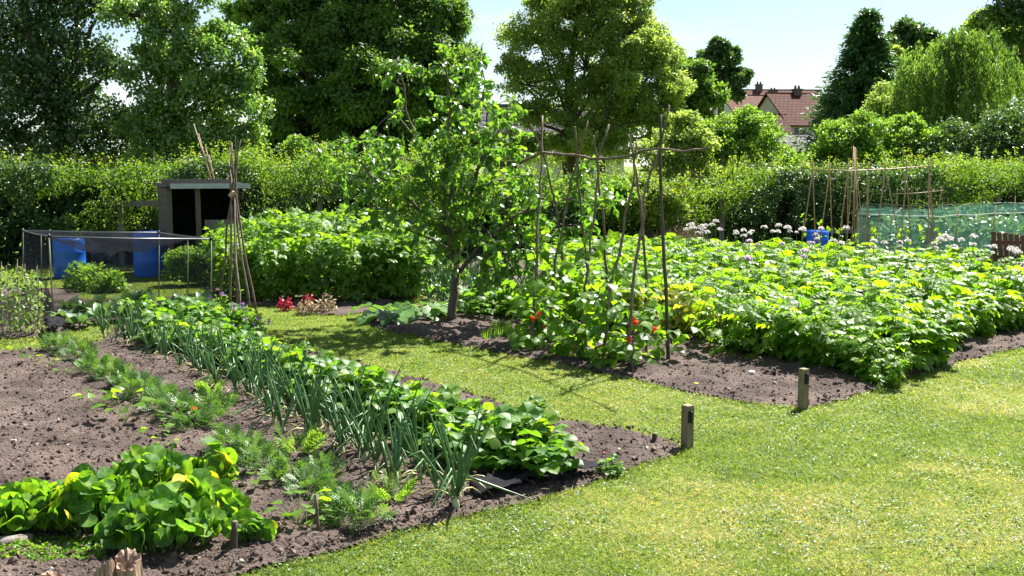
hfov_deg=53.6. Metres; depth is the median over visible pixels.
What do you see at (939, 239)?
potato plant
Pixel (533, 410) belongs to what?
strawberry plant
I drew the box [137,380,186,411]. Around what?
marigold plant
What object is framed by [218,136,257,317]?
stick wigwam
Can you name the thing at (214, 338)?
onion plant
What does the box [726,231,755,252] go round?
potato plant
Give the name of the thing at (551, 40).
maple tree
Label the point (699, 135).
hedgerow bush
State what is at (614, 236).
bean plant
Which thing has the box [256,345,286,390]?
onion plant
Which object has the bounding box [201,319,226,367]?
onion plant
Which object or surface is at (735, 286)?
potato plant
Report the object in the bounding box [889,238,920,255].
potato plant
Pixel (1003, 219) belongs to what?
sprout plant
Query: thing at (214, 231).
raspberry bush
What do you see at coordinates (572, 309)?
bean plant
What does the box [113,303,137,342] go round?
onion plant
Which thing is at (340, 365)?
strawberry plant
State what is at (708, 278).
potato plant
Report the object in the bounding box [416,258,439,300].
leek plant
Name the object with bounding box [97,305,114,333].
onion plant
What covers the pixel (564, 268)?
bean plant
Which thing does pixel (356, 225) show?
raspberry bush
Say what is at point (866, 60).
conifer tree
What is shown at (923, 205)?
green net cage
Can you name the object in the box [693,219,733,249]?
potato plant
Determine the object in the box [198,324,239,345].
strawberry plant
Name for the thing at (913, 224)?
sprout plant
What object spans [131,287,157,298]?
cabbage plant
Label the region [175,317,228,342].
strawberry plant
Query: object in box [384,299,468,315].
rhubarb plant
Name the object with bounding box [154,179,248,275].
shed
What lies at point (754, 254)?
potato plant
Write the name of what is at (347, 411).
onion plant
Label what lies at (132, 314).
onion plant
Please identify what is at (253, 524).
nasturtium plant
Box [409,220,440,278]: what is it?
raspberry bush
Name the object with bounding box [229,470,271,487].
squash seedling
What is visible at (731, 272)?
potato plant
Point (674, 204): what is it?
golden shrub
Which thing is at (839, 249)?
potato plant
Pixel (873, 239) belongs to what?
potato plant
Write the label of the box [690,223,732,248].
potato plant
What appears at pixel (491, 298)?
ground plant
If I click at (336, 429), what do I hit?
onion plant
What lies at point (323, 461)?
marigold plant
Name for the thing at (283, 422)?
onion plant
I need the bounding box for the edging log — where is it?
[0,533,32,545]
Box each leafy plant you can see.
[60,260,96,288]
[67,261,116,291]
[93,267,131,293]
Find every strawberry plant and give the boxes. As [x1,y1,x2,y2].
[117,294,157,314]
[132,307,185,340]
[134,307,192,335]
[138,312,204,344]
[139,296,177,311]
[154,322,195,347]
[160,296,195,310]
[164,295,201,313]
[169,296,213,322]
[174,299,212,322]
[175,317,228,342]
[180,323,224,354]
[187,302,229,326]
[188,320,243,351]
[190,324,214,354]
[195,306,231,325]
[196,331,255,360]
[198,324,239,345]
[203,303,264,330]
[205,325,261,359]
[211,335,258,365]
[216,329,270,359]
[220,337,280,372]
[226,338,268,369]
[227,331,286,363]
[244,344,297,365]
[253,345,306,378]
[254,345,288,367]
[262,343,303,373]
[262,352,310,384]
[277,349,325,385]
[278,350,338,382]
[284,356,352,394]
[285,356,357,400]
[290,339,313,354]
[299,356,330,394]
[299,358,355,397]
[307,359,377,412]
[307,360,380,406]
[329,365,403,409]
[347,375,414,413]
[348,370,398,415]
[358,380,432,416]
[365,385,419,429]
[387,389,433,423]
[388,392,477,445]
[397,392,467,413]
[408,384,475,426]
[417,397,489,432]
[418,409,493,457]
[429,402,501,448]
[436,404,536,468]
[451,416,516,451]
[471,412,583,478]
[472,402,568,460]
[484,411,588,472]
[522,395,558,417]
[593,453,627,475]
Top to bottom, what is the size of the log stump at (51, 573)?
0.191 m
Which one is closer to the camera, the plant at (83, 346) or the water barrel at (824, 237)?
the plant at (83, 346)
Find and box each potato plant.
[539,241,582,274]
[540,242,583,259]
[546,253,602,290]
[556,266,613,302]
[558,258,603,271]
[558,266,610,308]
[568,276,627,316]
[570,235,596,244]
[573,258,626,271]
[585,263,632,279]
[587,248,610,264]
[588,246,631,259]
[597,244,647,258]
[599,235,627,242]
[603,283,658,326]
[606,233,641,242]
[606,238,637,254]
[610,245,642,253]
[612,268,657,282]
[619,274,697,316]
[620,252,661,267]
[620,258,671,272]
[625,261,685,284]
[634,245,679,258]
[635,282,698,330]
[636,240,681,254]
[640,233,675,244]
[640,238,660,250]
[647,245,685,256]
[648,237,687,246]
[648,255,692,266]
[650,223,699,249]
[654,282,727,324]
[657,249,691,262]
[659,274,694,284]
[661,247,715,266]
[661,266,692,280]
[662,288,733,339]
[668,260,710,271]
[668,267,712,282]
[676,247,738,268]
[680,224,722,251]
[681,222,718,247]
[682,259,734,276]
[683,226,700,236]
[684,267,738,278]
[684,277,737,291]
[684,292,773,355]
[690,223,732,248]
[692,276,757,294]
[692,284,773,329]
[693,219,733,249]
[703,230,748,253]
[705,272,758,286]
[707,239,755,261]
[710,228,753,248]
[711,271,784,293]
[719,255,738,266]
[721,259,763,271]
[722,255,775,280]
[725,251,762,264]
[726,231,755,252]
[726,283,802,303]
[726,295,799,341]
[728,262,779,273]
[730,303,811,358]
[738,250,795,268]
[738,265,808,287]
[740,229,765,251]
[740,252,802,273]
[741,276,795,291]
[750,225,806,257]
[751,244,797,252]
[754,287,809,295]
[758,223,807,248]
[760,294,820,315]
[764,246,794,256]
[765,262,823,283]
[765,281,832,305]
[765,298,834,341]
[768,241,820,263]
[768,303,878,367]
[774,254,818,270]
[775,267,839,286]
[775,273,817,291]
[777,245,816,254]
[782,292,852,326]
[783,272,852,296]
[784,278,856,306]
[792,248,856,274]
[796,226,842,253]
[799,258,833,271]
[799,275,866,293]
[801,251,840,262]
[807,271,860,287]
[811,247,843,253]
[813,264,859,270]
[819,286,906,324]
[820,306,898,361]
[822,297,916,334]
[823,256,877,271]
[825,225,875,252]
[825,248,884,263]
[825,326,911,380]
[828,239,876,254]
[834,249,893,270]
[836,266,877,282]
[836,287,884,303]
[837,271,899,290]
[840,287,921,314]
[848,278,909,300]
[849,305,957,373]
[850,354,910,388]
[860,266,922,280]
[862,262,916,275]
[863,289,922,313]
[864,255,922,269]
[864,277,923,296]
[869,271,927,290]
[870,238,908,261]
[877,249,926,262]
[877,262,938,278]
[887,277,972,306]
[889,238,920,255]
[891,296,949,330]
[892,250,943,269]
[897,314,967,368]
[899,300,977,343]
[902,284,971,299]
[903,277,964,285]
[904,261,965,276]
[913,236,964,267]
[915,233,965,257]
[915,295,984,338]
[921,241,948,262]
[925,271,983,285]
[927,276,997,300]
[930,233,990,263]
[934,244,976,264]
[934,293,1000,337]
[936,261,991,275]
[942,266,986,279]
[949,242,997,262]
[949,257,1017,275]
[954,271,1023,291]
[955,266,1016,287]
[958,289,1023,332]
[968,275,1023,329]
[979,244,1023,269]
[987,262,1023,299]
[993,269,1023,292]
[999,246,1023,272]
[1012,266,1023,275]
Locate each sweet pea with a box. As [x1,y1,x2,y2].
[207,292,232,312]
[226,302,248,328]
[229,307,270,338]
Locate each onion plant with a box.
[87,303,119,337]
[91,304,122,338]
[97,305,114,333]
[102,305,145,343]
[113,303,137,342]
[116,304,152,345]
[119,300,143,333]
[127,314,172,355]
[134,318,160,353]
[139,320,156,346]
[140,322,177,355]
[148,316,185,359]
[162,322,192,354]
[165,318,207,349]
[166,334,201,366]
[169,319,201,362]
[172,333,215,368]
[174,310,198,338]
[181,322,210,349]
[181,329,213,376]
[191,324,233,365]
[197,333,227,373]
[197,338,227,380]
[198,345,226,387]
[200,344,234,388]
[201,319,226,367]
[209,312,231,361]
[209,323,249,373]
[211,337,262,394]
[225,332,255,377]
[226,330,279,388]
[226,344,266,399]
[228,363,285,418]
[230,342,262,382]
[238,335,291,403]
[240,332,275,392]
[247,367,285,419]
[248,368,298,429]
[254,367,307,432]
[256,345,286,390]
[263,356,303,404]
[265,349,312,406]
[283,353,349,437]
[284,355,312,416]
[286,370,337,431]
[292,364,332,413]
[293,369,332,434]
[293,382,334,443]
[296,364,369,457]
[319,397,382,462]
[323,371,389,449]
[323,376,385,438]
[327,363,407,449]
[333,375,370,452]
[343,393,395,477]
[358,407,425,481]
[365,374,440,471]
[369,409,428,488]
[383,410,461,479]
[390,390,456,478]
[397,412,535,509]
[403,421,463,499]
[422,403,494,498]
[441,406,486,486]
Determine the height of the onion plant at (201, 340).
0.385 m
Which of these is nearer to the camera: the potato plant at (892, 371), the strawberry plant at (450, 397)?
the strawberry plant at (450, 397)
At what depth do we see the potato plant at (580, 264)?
15.62 m
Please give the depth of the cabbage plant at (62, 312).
12.72 m
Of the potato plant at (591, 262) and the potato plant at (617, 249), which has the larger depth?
the potato plant at (617, 249)
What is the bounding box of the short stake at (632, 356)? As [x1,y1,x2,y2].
[631,341,633,372]
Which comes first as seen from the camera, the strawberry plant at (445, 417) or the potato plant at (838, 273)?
the strawberry plant at (445, 417)
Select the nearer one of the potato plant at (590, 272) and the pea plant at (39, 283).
the pea plant at (39, 283)
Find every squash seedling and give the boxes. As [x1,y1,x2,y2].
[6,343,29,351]
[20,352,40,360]
[53,367,74,375]
[71,385,123,406]
[91,388,155,421]
[137,423,173,436]
[151,434,178,444]
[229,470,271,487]
[262,489,331,524]
[281,503,330,526]
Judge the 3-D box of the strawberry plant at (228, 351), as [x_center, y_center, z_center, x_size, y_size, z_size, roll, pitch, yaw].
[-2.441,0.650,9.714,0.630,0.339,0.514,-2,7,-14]
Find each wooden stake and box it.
[230,520,237,548]
[314,494,319,529]
[405,510,409,520]
[652,433,656,440]
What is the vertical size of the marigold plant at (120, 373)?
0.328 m
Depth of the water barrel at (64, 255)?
18.36 m
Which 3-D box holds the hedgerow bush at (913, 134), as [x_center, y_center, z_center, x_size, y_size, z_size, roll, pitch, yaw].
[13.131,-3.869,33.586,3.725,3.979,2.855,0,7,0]
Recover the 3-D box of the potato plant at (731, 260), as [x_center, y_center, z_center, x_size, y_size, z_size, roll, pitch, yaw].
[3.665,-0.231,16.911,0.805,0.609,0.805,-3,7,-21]
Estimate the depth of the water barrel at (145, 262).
18.57 m
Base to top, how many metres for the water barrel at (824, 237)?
0.635 m
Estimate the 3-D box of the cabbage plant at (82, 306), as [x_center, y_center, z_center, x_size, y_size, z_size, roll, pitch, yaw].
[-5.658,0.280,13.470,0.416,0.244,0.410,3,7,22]
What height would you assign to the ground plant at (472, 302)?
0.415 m
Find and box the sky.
[1,0,1023,166]
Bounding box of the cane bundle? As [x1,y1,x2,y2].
[193,124,214,178]
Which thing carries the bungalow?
on the ground at (668, 480)
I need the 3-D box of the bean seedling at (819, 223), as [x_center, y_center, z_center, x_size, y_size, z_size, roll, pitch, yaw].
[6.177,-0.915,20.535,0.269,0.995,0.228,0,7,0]
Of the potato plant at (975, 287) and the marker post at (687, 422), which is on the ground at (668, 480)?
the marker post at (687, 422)
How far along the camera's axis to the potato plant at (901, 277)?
13.36 m
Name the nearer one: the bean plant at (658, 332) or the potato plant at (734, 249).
the bean plant at (658, 332)
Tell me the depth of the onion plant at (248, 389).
8.41 m
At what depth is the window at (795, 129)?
91.14 m
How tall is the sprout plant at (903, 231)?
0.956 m
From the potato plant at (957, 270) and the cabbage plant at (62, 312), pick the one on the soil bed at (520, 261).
the potato plant at (957, 270)
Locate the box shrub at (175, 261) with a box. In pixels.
[160,244,215,285]
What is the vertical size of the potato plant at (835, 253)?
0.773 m
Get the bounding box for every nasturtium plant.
[0,476,100,532]
[0,494,33,535]
[34,463,150,536]
[94,484,221,554]
[106,442,195,501]
[166,466,250,535]
[190,437,238,478]
[222,507,277,541]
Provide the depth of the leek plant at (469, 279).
15.37 m
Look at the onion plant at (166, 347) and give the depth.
10.23 m
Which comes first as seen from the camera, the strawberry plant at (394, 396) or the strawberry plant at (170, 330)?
the strawberry plant at (394, 396)
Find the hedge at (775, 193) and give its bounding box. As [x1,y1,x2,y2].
[0,133,1023,265]
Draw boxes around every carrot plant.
[193,374,224,393]
[207,389,240,405]
[271,422,327,453]
[367,467,417,501]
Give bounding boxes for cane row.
[803,159,934,253]
[894,188,946,226]
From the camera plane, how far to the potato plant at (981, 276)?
13.76 m
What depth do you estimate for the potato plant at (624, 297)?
12.32 m
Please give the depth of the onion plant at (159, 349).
10.60 m
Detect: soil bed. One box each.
[0,287,195,337]
[0,320,684,575]
[202,263,440,315]
[362,306,1023,406]
[418,253,1015,307]
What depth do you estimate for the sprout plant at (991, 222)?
23.60 m
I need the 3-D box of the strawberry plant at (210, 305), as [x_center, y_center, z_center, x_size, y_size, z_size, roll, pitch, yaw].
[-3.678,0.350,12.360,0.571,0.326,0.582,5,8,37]
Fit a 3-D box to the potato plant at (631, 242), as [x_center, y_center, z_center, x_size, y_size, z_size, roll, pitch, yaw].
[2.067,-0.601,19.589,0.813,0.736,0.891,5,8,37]
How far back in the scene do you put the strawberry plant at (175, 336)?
10.74 m
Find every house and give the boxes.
[710,88,777,120]
[740,114,792,141]
[741,82,822,94]
[756,85,823,140]
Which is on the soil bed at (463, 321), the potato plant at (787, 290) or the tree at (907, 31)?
the potato plant at (787, 290)
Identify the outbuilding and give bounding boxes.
[756,133,816,171]
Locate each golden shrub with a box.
[563,178,638,237]
[612,172,694,237]
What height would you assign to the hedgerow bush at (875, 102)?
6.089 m
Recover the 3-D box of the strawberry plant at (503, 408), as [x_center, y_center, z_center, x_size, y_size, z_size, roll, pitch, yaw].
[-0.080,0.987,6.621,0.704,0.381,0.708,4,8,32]
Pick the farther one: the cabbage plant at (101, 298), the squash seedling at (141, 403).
the cabbage plant at (101, 298)
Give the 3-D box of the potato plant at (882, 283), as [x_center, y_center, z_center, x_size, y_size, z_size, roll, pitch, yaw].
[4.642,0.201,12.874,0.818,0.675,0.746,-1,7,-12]
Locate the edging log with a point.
(8, 539)
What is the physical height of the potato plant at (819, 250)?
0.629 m
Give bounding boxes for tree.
[0,0,147,212]
[87,0,275,177]
[214,0,492,202]
[316,43,640,319]
[489,0,697,175]
[554,20,689,177]
[655,53,731,171]
[694,34,755,119]
[788,6,912,154]
[879,14,946,69]
[880,25,1023,158]
[886,44,916,79]
[918,6,1023,173]
[976,0,1023,57]
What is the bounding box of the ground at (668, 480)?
[0,166,1023,575]
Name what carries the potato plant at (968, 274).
on the soil bed at (463, 321)
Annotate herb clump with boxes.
[294,299,319,315]
[314,294,337,313]
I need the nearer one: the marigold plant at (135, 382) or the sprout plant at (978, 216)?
the marigold plant at (135, 382)
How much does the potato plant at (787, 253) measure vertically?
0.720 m
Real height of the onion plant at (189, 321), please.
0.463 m
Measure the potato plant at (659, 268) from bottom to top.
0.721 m
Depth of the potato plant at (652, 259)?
16.80 m
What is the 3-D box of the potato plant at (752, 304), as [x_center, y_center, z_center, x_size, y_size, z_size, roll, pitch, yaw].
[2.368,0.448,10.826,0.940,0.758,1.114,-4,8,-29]
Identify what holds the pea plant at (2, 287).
on the soil bed at (61, 295)
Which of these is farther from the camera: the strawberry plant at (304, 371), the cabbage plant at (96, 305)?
the cabbage plant at (96, 305)
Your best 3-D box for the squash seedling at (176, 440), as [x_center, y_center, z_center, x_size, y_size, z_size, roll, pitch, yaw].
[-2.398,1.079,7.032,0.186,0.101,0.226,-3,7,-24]
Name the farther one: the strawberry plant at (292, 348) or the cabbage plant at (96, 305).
the cabbage plant at (96, 305)
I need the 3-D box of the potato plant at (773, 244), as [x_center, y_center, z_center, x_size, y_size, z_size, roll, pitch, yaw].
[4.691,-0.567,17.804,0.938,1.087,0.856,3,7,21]
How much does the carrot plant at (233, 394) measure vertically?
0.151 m
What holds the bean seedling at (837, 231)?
on the soil bed at (520, 261)
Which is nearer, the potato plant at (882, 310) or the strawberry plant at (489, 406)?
the strawberry plant at (489, 406)
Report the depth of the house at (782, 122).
90.75 m
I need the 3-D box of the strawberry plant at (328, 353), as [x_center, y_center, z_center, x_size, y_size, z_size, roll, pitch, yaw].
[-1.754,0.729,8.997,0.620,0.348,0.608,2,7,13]
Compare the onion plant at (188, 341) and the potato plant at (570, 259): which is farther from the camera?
the potato plant at (570, 259)
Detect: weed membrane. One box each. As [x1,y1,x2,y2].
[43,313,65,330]
[469,452,601,494]
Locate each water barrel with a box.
[52,239,86,278]
[133,230,164,277]
[806,230,828,251]
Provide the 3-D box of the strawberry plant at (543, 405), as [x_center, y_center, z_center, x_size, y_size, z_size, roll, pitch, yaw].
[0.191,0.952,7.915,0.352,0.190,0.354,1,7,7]
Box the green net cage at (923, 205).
[856,196,1023,259]
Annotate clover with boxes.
[6,301,1023,575]
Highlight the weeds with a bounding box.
[0,530,106,561]
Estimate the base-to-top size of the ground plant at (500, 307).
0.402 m
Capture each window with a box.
[494,160,517,175]
[561,160,584,179]
[793,127,805,132]
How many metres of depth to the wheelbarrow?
22.36 m
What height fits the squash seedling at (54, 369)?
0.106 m
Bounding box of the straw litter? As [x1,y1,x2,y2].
[4,347,847,573]
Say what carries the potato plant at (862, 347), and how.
on the soil bed at (463, 321)
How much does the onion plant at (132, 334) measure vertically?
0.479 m
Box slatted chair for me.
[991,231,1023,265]
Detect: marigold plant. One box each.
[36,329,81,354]
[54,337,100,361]
[72,350,114,374]
[85,356,137,379]
[103,364,145,386]
[109,369,165,400]
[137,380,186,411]
[150,388,204,422]
[165,402,221,430]
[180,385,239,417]
[199,421,253,454]
[226,426,277,463]
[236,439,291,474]
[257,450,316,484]
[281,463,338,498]
[296,448,348,477]
[312,479,370,511]
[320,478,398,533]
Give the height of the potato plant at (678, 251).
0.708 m
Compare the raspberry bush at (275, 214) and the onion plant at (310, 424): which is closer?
the onion plant at (310, 424)
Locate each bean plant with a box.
[501,198,564,350]
[520,232,579,335]
[540,193,613,358]
[545,242,583,320]
[559,255,633,361]
[564,245,620,325]
[580,229,637,326]
[588,286,658,368]
[617,279,672,357]
[639,270,703,358]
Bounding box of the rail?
[808,229,869,232]
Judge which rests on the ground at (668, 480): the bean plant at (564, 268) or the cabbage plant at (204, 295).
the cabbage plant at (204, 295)
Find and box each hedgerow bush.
[274,133,460,196]
[630,108,723,180]
[695,103,796,179]
[780,107,895,170]
[860,78,925,122]
[875,111,968,185]
[912,104,1023,194]
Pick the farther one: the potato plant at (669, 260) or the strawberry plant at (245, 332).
the potato plant at (669, 260)
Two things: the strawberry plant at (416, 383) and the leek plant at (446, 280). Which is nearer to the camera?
the strawberry plant at (416, 383)
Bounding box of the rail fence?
[104,199,157,264]
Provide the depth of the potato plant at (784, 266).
14.96 m
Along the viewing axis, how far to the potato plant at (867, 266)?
15.32 m
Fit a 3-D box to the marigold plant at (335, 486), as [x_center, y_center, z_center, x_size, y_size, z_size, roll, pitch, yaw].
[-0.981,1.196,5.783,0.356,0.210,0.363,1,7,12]
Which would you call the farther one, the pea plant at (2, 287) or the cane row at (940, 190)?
the cane row at (940, 190)
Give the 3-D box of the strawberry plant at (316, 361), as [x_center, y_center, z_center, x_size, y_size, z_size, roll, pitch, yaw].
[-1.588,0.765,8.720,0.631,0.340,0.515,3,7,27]
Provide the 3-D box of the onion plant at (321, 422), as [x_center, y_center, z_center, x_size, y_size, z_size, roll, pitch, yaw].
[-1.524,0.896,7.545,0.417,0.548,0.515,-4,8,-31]
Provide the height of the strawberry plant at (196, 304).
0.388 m
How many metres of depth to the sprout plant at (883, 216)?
22.84 m
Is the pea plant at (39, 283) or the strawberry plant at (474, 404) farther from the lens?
the pea plant at (39, 283)
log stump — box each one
[40,571,69,575]
[93,558,114,575]
[115,547,142,575]
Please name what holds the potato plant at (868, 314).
on the soil bed at (463, 321)
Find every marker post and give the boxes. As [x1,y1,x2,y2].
[681,404,693,448]
[797,368,809,409]
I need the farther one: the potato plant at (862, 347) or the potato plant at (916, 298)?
the potato plant at (916, 298)
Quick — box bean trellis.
[519,105,709,362]
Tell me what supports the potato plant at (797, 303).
on the soil bed at (463, 321)
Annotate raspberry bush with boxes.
[193,223,233,270]
[199,220,242,279]
[201,230,261,291]
[215,236,273,299]
[233,213,296,287]
[236,211,285,279]
[236,215,260,229]
[238,229,309,301]
[253,206,288,222]
[270,206,338,290]
[280,207,324,278]
[283,226,353,299]
[289,204,325,222]
[297,209,358,287]
[312,212,344,273]
[313,227,378,302]
[322,203,368,279]
[333,214,381,287]
[334,200,369,223]
[348,224,420,299]
[352,216,417,295]
[369,227,438,299]
[387,233,441,289]
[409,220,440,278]
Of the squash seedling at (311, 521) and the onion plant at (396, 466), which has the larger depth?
the onion plant at (396, 466)
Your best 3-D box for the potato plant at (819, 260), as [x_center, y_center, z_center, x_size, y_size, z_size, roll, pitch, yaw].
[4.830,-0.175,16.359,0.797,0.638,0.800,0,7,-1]
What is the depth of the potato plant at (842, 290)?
12.23 m
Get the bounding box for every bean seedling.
[810,218,821,247]
[826,226,839,246]
[836,217,844,245]
[847,233,858,245]
[870,224,878,242]
[894,228,905,253]
[901,218,911,250]
[916,224,926,250]
[933,227,940,256]
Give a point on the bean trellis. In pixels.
(542, 153)
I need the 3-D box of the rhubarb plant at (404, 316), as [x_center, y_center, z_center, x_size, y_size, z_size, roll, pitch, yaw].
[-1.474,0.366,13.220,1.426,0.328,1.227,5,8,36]
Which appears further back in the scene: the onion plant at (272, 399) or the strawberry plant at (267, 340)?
the strawberry plant at (267, 340)
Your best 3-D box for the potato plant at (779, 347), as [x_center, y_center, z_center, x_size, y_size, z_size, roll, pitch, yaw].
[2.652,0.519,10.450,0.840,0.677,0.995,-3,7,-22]
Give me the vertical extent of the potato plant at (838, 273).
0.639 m
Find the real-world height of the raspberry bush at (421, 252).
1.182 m
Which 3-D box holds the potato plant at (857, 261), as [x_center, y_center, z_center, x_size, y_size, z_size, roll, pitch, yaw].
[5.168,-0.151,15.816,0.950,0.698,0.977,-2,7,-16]
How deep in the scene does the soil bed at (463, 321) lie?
10.12 m
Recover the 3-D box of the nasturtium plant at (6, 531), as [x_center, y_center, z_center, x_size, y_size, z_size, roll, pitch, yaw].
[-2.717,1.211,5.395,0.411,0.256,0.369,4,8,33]
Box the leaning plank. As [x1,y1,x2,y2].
[866,207,902,241]
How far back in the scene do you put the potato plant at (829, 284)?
12.28 m
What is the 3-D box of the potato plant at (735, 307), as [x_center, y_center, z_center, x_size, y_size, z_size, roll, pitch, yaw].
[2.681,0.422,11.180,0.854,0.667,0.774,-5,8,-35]
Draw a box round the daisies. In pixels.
[11,321,1019,575]
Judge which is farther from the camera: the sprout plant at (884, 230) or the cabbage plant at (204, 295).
the sprout plant at (884, 230)
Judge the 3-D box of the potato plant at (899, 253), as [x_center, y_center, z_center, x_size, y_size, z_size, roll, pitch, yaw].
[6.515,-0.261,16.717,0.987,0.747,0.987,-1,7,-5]
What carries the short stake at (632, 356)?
on the soil bed at (463, 321)
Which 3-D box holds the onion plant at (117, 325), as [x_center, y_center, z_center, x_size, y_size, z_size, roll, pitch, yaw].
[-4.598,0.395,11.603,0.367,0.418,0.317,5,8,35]
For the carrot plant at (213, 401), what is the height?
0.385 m
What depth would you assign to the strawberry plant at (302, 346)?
10.72 m
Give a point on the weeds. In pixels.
(97, 547)
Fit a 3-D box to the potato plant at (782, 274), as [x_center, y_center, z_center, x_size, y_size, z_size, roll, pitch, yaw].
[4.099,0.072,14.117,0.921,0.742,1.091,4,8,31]
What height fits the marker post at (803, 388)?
0.399 m
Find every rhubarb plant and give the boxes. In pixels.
[349,302,457,326]
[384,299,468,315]
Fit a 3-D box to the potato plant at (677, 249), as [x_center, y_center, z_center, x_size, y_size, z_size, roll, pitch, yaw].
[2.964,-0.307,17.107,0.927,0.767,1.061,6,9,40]
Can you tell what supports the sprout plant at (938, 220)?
on the soil bed at (520, 261)
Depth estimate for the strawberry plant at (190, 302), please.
12.46 m
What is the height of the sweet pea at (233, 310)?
0.429 m
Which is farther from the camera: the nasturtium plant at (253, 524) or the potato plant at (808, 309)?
the potato plant at (808, 309)
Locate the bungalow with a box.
[479,104,626,179]
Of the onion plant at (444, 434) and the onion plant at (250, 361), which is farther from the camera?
the onion plant at (250, 361)
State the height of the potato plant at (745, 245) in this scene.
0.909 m
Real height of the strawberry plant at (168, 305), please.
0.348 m
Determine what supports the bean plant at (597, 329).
on the soil bed at (463, 321)
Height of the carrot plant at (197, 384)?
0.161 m
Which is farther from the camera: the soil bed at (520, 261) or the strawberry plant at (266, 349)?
the soil bed at (520, 261)
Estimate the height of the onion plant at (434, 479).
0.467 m
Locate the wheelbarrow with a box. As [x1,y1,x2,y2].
[880,211,945,252]
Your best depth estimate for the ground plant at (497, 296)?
13.77 m
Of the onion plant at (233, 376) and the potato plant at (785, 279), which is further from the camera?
the potato plant at (785, 279)
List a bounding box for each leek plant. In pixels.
[410,264,449,301]
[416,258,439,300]
[426,261,450,300]
[427,260,449,301]
[428,263,446,297]
[432,262,449,300]
[432,264,453,298]
[435,275,471,301]
[445,266,481,296]
[458,254,481,285]
[464,264,492,286]
[466,250,480,287]
[470,264,490,281]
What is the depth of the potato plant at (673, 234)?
20.97 m
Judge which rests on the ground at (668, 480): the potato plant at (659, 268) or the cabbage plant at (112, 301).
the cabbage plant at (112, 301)
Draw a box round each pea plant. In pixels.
[0,262,16,327]
[0,266,22,334]
[0,272,16,333]
[2,259,24,322]
[2,265,36,330]
[6,268,36,331]
[17,264,46,330]
[22,265,50,331]
[25,267,51,337]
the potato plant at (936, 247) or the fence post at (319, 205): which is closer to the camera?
the potato plant at (936, 247)
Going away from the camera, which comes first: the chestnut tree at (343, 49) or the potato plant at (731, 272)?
the potato plant at (731, 272)
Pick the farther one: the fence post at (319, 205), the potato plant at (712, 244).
the fence post at (319, 205)
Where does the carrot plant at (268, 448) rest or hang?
on the soil bed at (95, 463)
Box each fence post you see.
[317,196,322,217]
[718,198,724,242]
[930,189,936,218]
[993,188,1000,229]
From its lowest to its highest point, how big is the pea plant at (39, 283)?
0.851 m
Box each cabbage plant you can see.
[50,309,77,320]
[53,295,78,310]
[65,310,94,329]
[72,300,93,313]
[86,293,109,304]
[87,302,120,321]
[102,298,121,310]
[109,303,139,321]
[113,290,141,302]
[125,307,155,318]
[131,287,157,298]
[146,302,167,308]
[171,293,188,302]
[194,289,213,300]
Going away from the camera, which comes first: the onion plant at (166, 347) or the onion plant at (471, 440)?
the onion plant at (471, 440)
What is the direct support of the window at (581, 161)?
in the bungalow
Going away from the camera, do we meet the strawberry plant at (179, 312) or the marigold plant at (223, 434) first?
the marigold plant at (223, 434)
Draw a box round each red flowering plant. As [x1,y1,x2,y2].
[276,296,294,310]
[297,293,318,306]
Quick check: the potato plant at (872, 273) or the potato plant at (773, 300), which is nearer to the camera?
the potato plant at (773, 300)
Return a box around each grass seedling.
[479,328,492,338]
[489,319,499,328]
[499,323,509,335]
[503,316,513,327]
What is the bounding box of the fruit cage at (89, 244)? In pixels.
[21,228,212,317]
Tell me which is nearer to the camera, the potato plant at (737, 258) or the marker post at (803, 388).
the marker post at (803, 388)
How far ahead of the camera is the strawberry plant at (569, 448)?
6.38 m
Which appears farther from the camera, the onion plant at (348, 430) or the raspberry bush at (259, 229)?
the raspberry bush at (259, 229)
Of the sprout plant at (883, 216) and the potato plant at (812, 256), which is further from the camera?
the sprout plant at (883, 216)
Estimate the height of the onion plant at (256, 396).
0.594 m
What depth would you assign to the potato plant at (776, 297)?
11.86 m
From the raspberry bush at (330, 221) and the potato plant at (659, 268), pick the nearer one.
the potato plant at (659, 268)
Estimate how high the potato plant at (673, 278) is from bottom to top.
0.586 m
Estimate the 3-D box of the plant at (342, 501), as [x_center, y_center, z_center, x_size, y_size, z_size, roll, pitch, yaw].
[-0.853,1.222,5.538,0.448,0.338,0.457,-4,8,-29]
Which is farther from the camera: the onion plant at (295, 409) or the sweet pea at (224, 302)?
the sweet pea at (224, 302)
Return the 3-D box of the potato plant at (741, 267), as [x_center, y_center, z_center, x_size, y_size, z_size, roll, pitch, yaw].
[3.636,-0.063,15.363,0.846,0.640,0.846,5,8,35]
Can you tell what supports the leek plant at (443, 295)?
on the soil bed at (520, 261)
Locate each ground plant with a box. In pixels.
[442,286,497,313]
[464,285,503,311]
[475,285,521,316]
[491,287,543,312]
[497,294,549,318]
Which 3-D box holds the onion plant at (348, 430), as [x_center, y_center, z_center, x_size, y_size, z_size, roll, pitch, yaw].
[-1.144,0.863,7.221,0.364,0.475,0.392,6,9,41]
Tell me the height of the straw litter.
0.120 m
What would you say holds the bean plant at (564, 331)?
on the soil bed at (463, 321)
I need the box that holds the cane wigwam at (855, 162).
[846,146,864,246]
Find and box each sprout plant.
[863,216,901,251]
[876,213,891,246]
[879,216,906,253]
[880,213,914,251]
[891,217,918,252]
[894,217,939,252]
[918,215,961,252]
[922,214,950,251]
[935,211,957,249]
[945,218,985,257]
[948,213,973,246]
[964,213,992,257]
[965,212,993,248]
[972,213,1023,254]
[977,215,1009,258]
[981,211,1008,246]
[988,212,1022,254]
[1005,214,1023,255]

